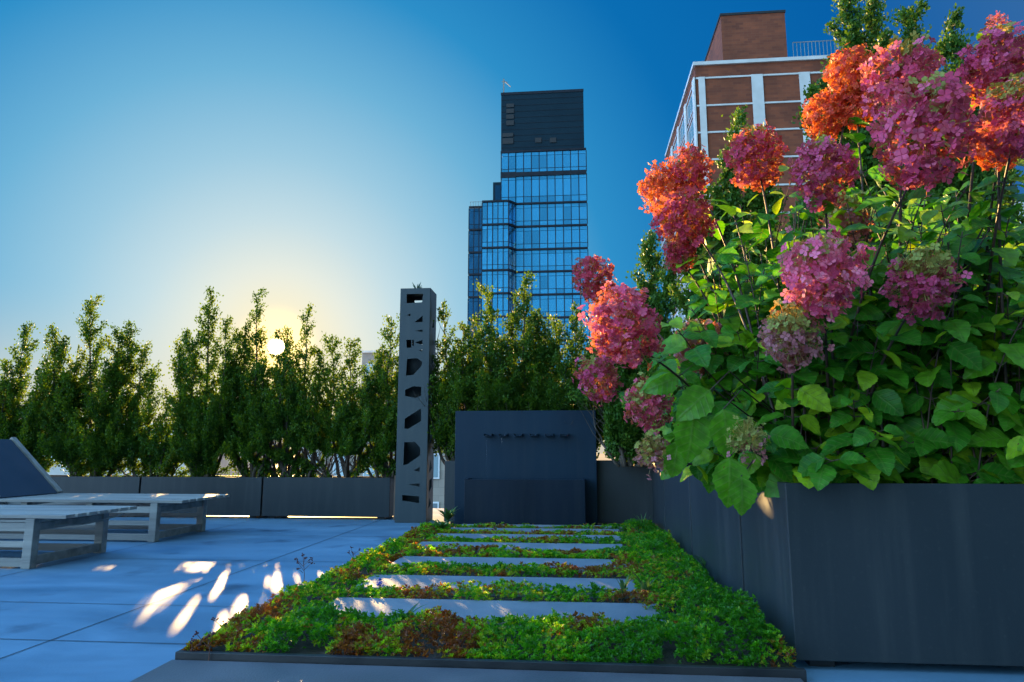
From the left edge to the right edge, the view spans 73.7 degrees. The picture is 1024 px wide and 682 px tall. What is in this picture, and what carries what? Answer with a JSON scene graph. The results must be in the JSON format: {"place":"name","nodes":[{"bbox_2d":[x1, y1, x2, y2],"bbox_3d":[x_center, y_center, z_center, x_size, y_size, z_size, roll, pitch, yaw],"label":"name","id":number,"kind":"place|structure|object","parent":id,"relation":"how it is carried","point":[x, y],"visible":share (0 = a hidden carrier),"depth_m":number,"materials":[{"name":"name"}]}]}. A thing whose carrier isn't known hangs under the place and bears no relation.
{"place":"outdoors","nodes":[
{"label":"outdoors","id":0,"kind":"place"},
{"bbox_2d":[47,423,276,475],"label":"apartment building","id":1,"kind":"structure","parent":0,"point":[58,471],"depth_m":63.10,"materials":[{"name":"concrete"}]},
{"bbox_2d":[301,440,446,507],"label":"apartment building","id":2,"kind":"structure","parent":0,"point":[438,482],"depth_m":45.80,"materials":[{"name":"brick"}]},
{"bbox_2d":[333,455,344,475],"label":"window","id":3,"kind":"structure","parent":2,"relation":"in","point":[334,466],"depth_m":46.44,"materials":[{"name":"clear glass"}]},
{"bbox_2d":[363,467,374,475],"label":"window","id":4,"kind":"structure","parent":2,"relation":"in","point":[365,473],"depth_m":46.19,"materials":[{"name":"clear glass"}]},
{"bbox_2d":[433,502,438,507],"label":"window","id":5,"kind":"structure","parent":2,"relation":"in","point":[435,504],"depth_m":45.43,"materials":[{"name":"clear glass"}]},
{"bbox_2d":[433,453,439,478],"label":"window","id":6,"kind":"structure","parent":2,"relation":"in","point":[436,473],"depth_m":45.82,"materials":[{"name":"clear glass"}]},
{"bbox_2d":[361,350,393,423],"bbox_3d":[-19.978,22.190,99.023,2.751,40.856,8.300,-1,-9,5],"label":"apartment building","id":7,"kind":"structure","parent":0,"point":[367,356],"depth_m":98.12,"materials":[{"name":"concrete"}]},
{"bbox_2d":[366,364,373,374],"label":"window","id":8,"kind":"structure","parent":7,"relation":"in","point":[369,369],"depth_m":97.80,"materials":[{"name":"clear glass"}]},
{"bbox_2d":[275,454,614,475],"bbox_3d":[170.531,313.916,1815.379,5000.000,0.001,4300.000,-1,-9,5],"label":"city ground","id":9,"kind":"structure","parent":0,"point":[602,457],"depth_m":1917.97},
{"bbox_2d":[467,79,589,385],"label":"glass tower","id":10,"kind":"structure","parent":9,"relation":"on","point":[532,215],"depth_m":114.70,"materials":[{"name":"blue glass"}]},
{"bbox_2d":[495,185,500,199],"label":"stair window","id":11,"kind":"structure","parent":10,"relation":"in","point":[497,187],"depth_m":118.10,"materials":[{"name":"blue glass"}]},
{"bbox_2d":[0,508,1023,681],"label":"terrace floor","id":12,"kind":"structure","parent":0,"point":[114,583],"depth_m":4.30,"materials":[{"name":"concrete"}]},
{"bbox_2d":[0,505,136,568],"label":"sun lounger","id":13,"kind":"object","parent":12,"relation":"on","point":[45,519],"visible":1,"depth_m":5.58,"materials":[{"name":"grey wood"}]},
{"bbox_2d":[10,475,145,516],"bbox_3d":[-6.500,2.140,9.483,3.086,0.530,0.480,-1,-9,5],"label":"metal planter","id":14,"kind":"object","parent":12,"relation":"on","point":[89,484],"visible":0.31,"depth_m":9.18,"materials":[{"name":"metal"}]},
{"bbox_2d":[0,321,58,471],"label":"conifer tree","id":15,"kind":"object","parent":14,"relation":"on","point":[20,423],"visible":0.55,"depth_m":9.56,"materials":[{"name":"green plant"}]},
{"bbox_2d":[34,295,161,476],"bbox_3d":[-5.807,0.624,9.639,1.652,2.663,1.173,-1,-9,5],"label":"conifer tree","id":16,"kind":"object","parent":14,"relation":"on","point":[77,441],"visible":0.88,"depth_m":9.50,"materials":[{"name":"green plant"}]},
{"bbox_2d":[0,437,229,541],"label":"sun lounger","id":17,"kind":"object","parent":12,"relation":"on","point":[26,478],"visible":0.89,"depth_m":7.29,"materials":[{"name":"grey wood"}]},
{"bbox_2d":[0,520,383,658],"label":"paving joints","id":18,"kind":"object","parent":12,"relation":"on","point":[153,602],"visible":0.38,"depth_m":4.01,"materials":[{"name":"grey concrete"}]},
{"bbox_2d":[190,638,201,651],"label":"seed stalk","id":19,"kind":"object","parent":12,"relation":"on","point":[199,644],"visible":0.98,"depth_m":2.91,"materials":[{"name":"green plant"}]},
{"bbox_2d":[139,475,263,517],"bbox_3d":[-4.106,2.106,9.264,1.675,0.530,0.480,-1,-9,5],"label":"metal planter","id":20,"kind":"object","parent":12,"relation":"on","point":[245,498],"visible":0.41,"depth_m":9.01,"materials":[{"name":"metal"}]},
{"bbox_2d":[99,369,192,476],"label":"conifer tree","id":21,"kind":"object","parent":20,"relation":"on","point":[155,457],"visible":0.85,"depth_m":9.36,"materials":[{"name":"green plant"}]},
{"bbox_2d":[162,286,252,476],"bbox_3d":[-4.142,0.561,9.505,1.466,2.746,1.043,-1,-9,5],"label":"conifer tree","id":22,"kind":"object","parent":20,"relation":"on","point":[201,450],"visible":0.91,"depth_m":9.38,"materials":[{"name":"green plant"}]},
{"bbox_2d":[215,287,300,476],"bbox_3d":[-3.521,0.568,9.442,1.297,2.712,1.022,2,-9,-12],"label":"conifer tree","id":23,"kind":"object","parent":20,"relation":"on","point":[259,372],"visible":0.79,"depth_m":9.27,"materials":[{"name":"green plant"}]},
{"bbox_2d":[262,476,393,518],"bbox_3d":[-2.401,2.081,9.108,1.700,0.530,0.480,-1,-9,5],"label":"metal planter","id":24,"kind":"object","parent":12,"relation":"on","point":[358,496],"visible":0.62,"depth_m":8.88,"materials":[{"name":"metal"}]},
{"bbox_2d":[227,329,325,476],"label":"conifer tree","id":25,"kind":"object","parent":24,"relation":"on","point":[288,455],"visible":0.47,"depth_m":9.22,"materials":[{"name":"green plant"}]},
{"bbox_2d":[250,303,360,476],"bbox_3d":[-2.739,0.692,9.453,1.533,2.470,0.980,-1,-9,5],"label":"conifer tree","id":26,"kind":"object","parent":24,"relation":"on","point":[313,400],"visible":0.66,"depth_m":9.17,"materials":[{"name":"green plant"}]},
{"bbox_2d":[289,334,383,477],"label":"conifer tree","id":27,"kind":"object","parent":24,"relation":"on","point":[349,448],"visible":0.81,"depth_m":9.16,"materials":[{"name":"green plant"}]},
{"bbox_2d":[336,313,405,478],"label":"conifer tree","id":28,"kind":"object","parent":24,"relation":"on","point":[382,437],"visible":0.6,"depth_m":9.12,"materials":[{"name":"green plant"}]},
{"bbox_2d":[393,475,395,519],"bbox_3d":[-1.475,2.018,8.807,0.080,0.560,0.080,-1,-9,5],"label":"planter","id":29,"kind":"object","parent":12,"relation":"on","point":[394,497],"visible":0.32,"depth_m":8.77,"materials":[{"name":"grey metal"}]},
{"bbox_2d":[395,288,436,522],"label":"perforated column","id":30,"kind":"structure","parent":12,"relation":"on","point":[414,463],"depth_m":8.69,"materials":[{"name":"metal"}]},
{"bbox_2d":[130,660,803,681],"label":"front paving","id":31,"kind":"structure","parent":12,"relation":"on","point":[196,671],"depth_m":2.69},
{"bbox_2d":[192,631,215,660],"bbox_3d":[-1.288,1.294,2.878,0.115,0.142,0.050,-2,-9,15],"label":"seed stalk","id":32,"kind":"object","parent":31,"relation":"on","point":[208,634],"visible":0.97,"depth_m":2.88,"materials":[{"name":"plant"}]},
{"bbox_2d":[175,535,806,681],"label":"bed edging","id":33,"kind":"object","parent":12,"relation":"on","point":[709,670],"visible":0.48,"depth_m":2.78,"materials":[{"name":"metal"}]},
{"bbox_2d":[200,524,796,667],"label":"planting soil","id":34,"kind":"structure","parent":12,"relation":"on","point":[668,650],"depth_m":3.15,"materials":[{"name":"brown soil"}]},
{"bbox_2d":[211,617,235,626],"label":"seed stalk","id":35,"kind":"object","parent":34,"relation":"on","point":[222,621],"visible":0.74,"depth_m":3.14,"materials":[{"name":"plant"}]},
{"bbox_2d":[294,553,314,578],"bbox_3d":[-1.315,1.466,4.305,0.130,0.248,0.065,1,-9,-4],"label":"seed stalk","id":36,"kind":"object","parent":34,"relation":"on","point":[303,563],"visible":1,"depth_m":4.32,"materials":[{"name":"plant"}]},
{"bbox_2d":[376,578,383,586],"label":"blue flower","id":37,"kind":"object","parent":34,"relation":"on","point":[379,583],"visible":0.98,"depth_m":4.13,"materials":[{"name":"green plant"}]},
{"bbox_2d":[392,603,423,616],"bbox_3d":[-0.511,1.364,3.391,0.164,0.104,0.193,-1,-9,5],"label":"broad leaf weed","id":38,"kind":"object","parent":34,"relation":"on","point":[412,608],"visible":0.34,"depth_m":3.42,"materials":[{"name":"green plant"}]},
{"bbox_2d":[429,519,451,528],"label":"leafy tuft","id":39,"kind":"object","parent":34,"relation":"on","point":[442,524],"visible":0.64,"depth_m":7.15,"materials":[{"name":"green plant"}]},
{"bbox_2d":[436,507,459,524],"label":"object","id":40,"kind":"object","parent":34,"relation":"on","point":[448,515],"visible":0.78,"depth_m":7.83,"materials":[{"name":"green plant"}]},
{"bbox_2d":[181,518,796,666],"bbox_3d":[0.083,1.613,5.250,2.620,0.258,4.940,-1,-9,5],"label":"succulent cover","id":41,"kind":"object","parent":34,"relation":"on","point":[648,540],"visible":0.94,"depth_m":3.31,"materials":[{"name":"green plant"}]},
{"bbox_2d":[313,597,665,628],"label":"stepping slab","id":42,"kind":"structure","parent":34,"relation":"on","point":[480,609],"depth_m":3.65,"materials":[{"name":"concrete"}]},
{"bbox_2d":[357,574,637,598],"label":"stepping slab","id":43,"kind":"structure","parent":34,"relation":"on","point":[422,581],"depth_m":4.37,"materials":[{"name":"concrete"}]},
{"bbox_2d":[389,556,630,573],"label":"stepping slab","id":44,"kind":"structure","parent":34,"relation":"on","point":[491,561],"depth_m":5.18,"materials":[{"name":"concrete"}]},
{"bbox_2d":[420,542,623,555],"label":"stepping slab","id":45,"kind":"structure","parent":34,"relation":"on","point":[564,546],"depth_m":5.99,"materials":[{"name":"concrete"}]},
{"bbox_2d":[436,533,620,543],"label":"stepping slab","id":46,"kind":"structure","parent":34,"relation":"on","point":[475,536],"depth_m":6.68,"materials":[{"name":"concrete"}]},
{"bbox_2d":[449,527,618,534],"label":"stepping slab","id":47,"kind":"structure","parent":34,"relation":"on","point":[530,529],"depth_m":7.18,"materials":[{"name":"stone"}]},
{"bbox_2d":[460,524,623,530],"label":"stepping slab","id":48,"kind":"structure","parent":34,"relation":"on","point":[542,526],"depth_m":7.52,"materials":[{"name":"stone"}]},
{"bbox_2d":[617,575,630,598],"bbox_3d":[0.656,1.446,4.012,0.123,0.136,0.104,-1,-9,5],"label":"strap leaf plant","id":49,"kind":"object","parent":34,"relation":"on","point":[622,584],"visible":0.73,"depth_m":4.00,"materials":[{"name":"green plant"}]},
{"bbox_2d":[632,513,652,529],"bbox_3d":[1.369,1.909,7.179,0.202,0.208,0.194,4,-10,-22],"label":"grass tuft","id":50,"kind":"object","parent":34,"relation":"on","point":[642,520],"visible":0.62,"depth_m":7.16,"materials":[{"name":"green plant"}]},
{"bbox_2d":[633,573,657,600],"bbox_3d":[0.772,1.419,3.924,0.150,0.160,0.137,-1,-9,5],"label":"strap leaf plant","id":51,"kind":"object","parent":34,"relation":"on","point":[647,586],"visible":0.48,"depth_m":3.92,"materials":[{"name":"green plant"}]},
{"bbox_2d":[694,555,705,567],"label":"grass tuft","id":52,"kind":"object","parent":34,"relation":"on","point":[703,563],"visible":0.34,"depth_m":4.79,"materials":[{"name":"green plant"}]},
{"bbox_2d":[454,410,597,524],"bbox_3d":[0.144,1.488,7.997,1.692,1.355,0.470,-1,-9,5],"label":"wall fountain","id":53,"kind":"object","parent":12,"relation":"on","point":[528,467],"depth_m":8.11,"materials":[{"name":"metal"}]},
{"bbox_2d":[444,460,652,523],"bbox_3d":[0.798,1.861,8.436,3.200,0.755,0.600,-1,-9,5],"label":"metal planter","id":54,"kind":"object","parent":12,"relation":"on","point":[624,494],"visible":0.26,"depth_m":8.10,"materials":[{"name":"metal"}]},
{"bbox_2d":[413,299,492,464],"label":"conifer tree","id":55,"kind":"object","parent":54,"relation":"on","point":[444,441],"visible":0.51,"depth_m":8.67,"materials":[{"name":"green plant"}]},
{"bbox_2d":[430,278,552,432],"bbox_3d":[-0.243,0.383,8.822,1.527,2.427,1.284,4,-10,-26],"label":"conifer tree","id":56,"kind":"object","parent":54,"relation":"on","point":[490,349],"visible":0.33,"depth_m":8.68,"materials":[{"name":"green plant"}]},
{"bbox_2d":[473,269,578,423],"bbox_3d":[0.204,0.325,8.763,1.429,2.522,1.055,-1,-9,5],"label":"conifer tree","id":57,"kind":"object","parent":54,"relation":"on","point":[532,352],"visible":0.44,"depth_m":8.68,"materials":[{"name":"green plant"}]},
{"bbox_2d":[523,301,609,458],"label":"conifer tree","id":58,"kind":"object","parent":54,"relation":"on","point":[571,348],"visible":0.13,"depth_m":8.67,"materials":[{"name":"green plant"}]},
{"bbox_2d":[651,461,665,531],"bbox_3d":[2.306,1.704,7.442,1.412,0.755,1.111,-1,-9,5],"label":"metal planter","id":59,"kind":"object","parent":12,"relation":"on","point":[658,497],"visible":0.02,"depth_m":7.44,"materials":[{"name":"metal"}]},
{"bbox_2d":[565,227,682,467],"bbox_3d":[1.390,0.000,8.092,1.362,2.951,1.321,-4,-10,25],"label":"leafy tree","id":60,"kind":"object","parent":59,"relation":"on","point":[622,436],"visible":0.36,"depth_m":7.88,"materials":[{"name":"green plant"}]},
{"bbox_2d":[666,104,790,395],"bbox_3d":[2.411,-0.653,7.453,1.752,4.052,1.251,-1,-9,5],"label":"leafy tree","id":61,"kind":"object","parent":59,"relation":"on","point":[731,194],"visible":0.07,"depth_m":7.42,"materials":[{"name":"green plant"}]},
{"bbox_2d":[664,465,692,554],"bbox_3d":[2.181,1.492,6.095,1.410,0.755,1.579,-1,-9,5],"label":"metal planter","id":62,"kind":"object","parent":12,"relation":"on","point":[677,509],"visible":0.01,"depth_m":5.94,"materials":[{"name":"metal"}]},
{"bbox_2d":[777,0,915,446],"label":"leafy tree","id":63,"kind":"object","parent":62,"relation":"on","point":[852,34],"visible":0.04,"depth_m":6.69,"materials":[{"name":"green plant"}]},
{"bbox_2d":[860,0,997,446],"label":"leafy tree","id":64,"kind":"object","parent":62,"relation":"on","point":[909,18],"depth_m":6.67,"materials":[{"name":"green plant"}]},
{"bbox_2d":[690,475,744,600],"bbox_3d":[2.031,1.238,4.486,1.408,0.755,1.640,-1,-9,5],"label":"metal planter","id":65,"kind":"object","parent":12,"relation":"on","point":[716,536],"visible":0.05,"depth_m":4.38,"materials":[{"name":"metal"}]},
{"bbox_2d":[571,253,783,492],"bbox_3d":[0.922,0.077,3.905,1.183,1.584,2.433,-1,-9,5],"label":"hydrangea shrub","id":66,"kind":"object","parent":65,"relation":"on","point":[691,411],"visible":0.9,"depth_m":3.44,"materials":[{"name":"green plant"}]},
{"bbox_2d":[741,482,1023,666],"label":"metal planter","id":67,"kind":"object","parent":12,"relation":"on","point":[923,573],"visible":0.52,"depth_m":2.84,"materials":[{"name":"metal"}]},
{"bbox_2d":[637,88,916,515],"bbox_3d":[1.430,-0.188,3.724,1.894,2.100,1.365,9,-12,-44],"label":"hydrangea shrub","id":68,"kind":"object","parent":67,"relation":"on","point":[776,376],"visible":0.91,"depth_m":3.39,"materials":[{"name":"green plant"}]},
{"bbox_2d":[776,10,1023,489],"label":"hydrangea shrub","id":69,"kind":"object","parent":67,"relation":"on","point":[954,413],"visible":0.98,"depth_m":2.96,"materials":[{"name":"green plant"}]},
{"bbox_2d":[888,3,1023,301],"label":"leafy tree","id":70,"kind":"object","parent":67,"relation":"on","point":[949,45],"visible":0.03,"depth_m":6.32,"materials":[{"name":"green plant"}]},
{"bbox_2d":[0,0,1023,453],"label":"sky","id":71,"kind":"structure","parent":0,"point":[333,156],"materials":[{"name":"blue"}]},
{"bbox_2d":[660,10,838,333],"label":"brick building","id":72,"kind":"structure","parent":0,"point":[755,68],"depth_m":78.39,"materials":[{"name":"brick"}]},
{"bbox_2d":[673,140,677,158],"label":"window","id":73,"kind":"structure","parent":72,"relation":"in","point":[675,147],"depth_m":94.51,"materials":[{"name":"glass"}]},
{"bbox_2d":[680,119,684,145],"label":"window","id":74,"kind":"structure","parent":72,"relation":"in","point":[682,131],"depth_m":88.47,"materials":[{"name":"glass"}]},
{"bbox_2d":[687,94,692,124],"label":"window","id":75,"kind":"structure","parent":72,"relation":"in","point":[690,105],"depth_m":82.79,"materials":[{"name":"glass"}]},
{"bbox_2d":[688,120,693,147],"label":"window","id":76,"kind":"structure","parent":72,"relation":"in","point":[691,131],"depth_m":81.79,"materials":[{"name":"glass"}]}
]}

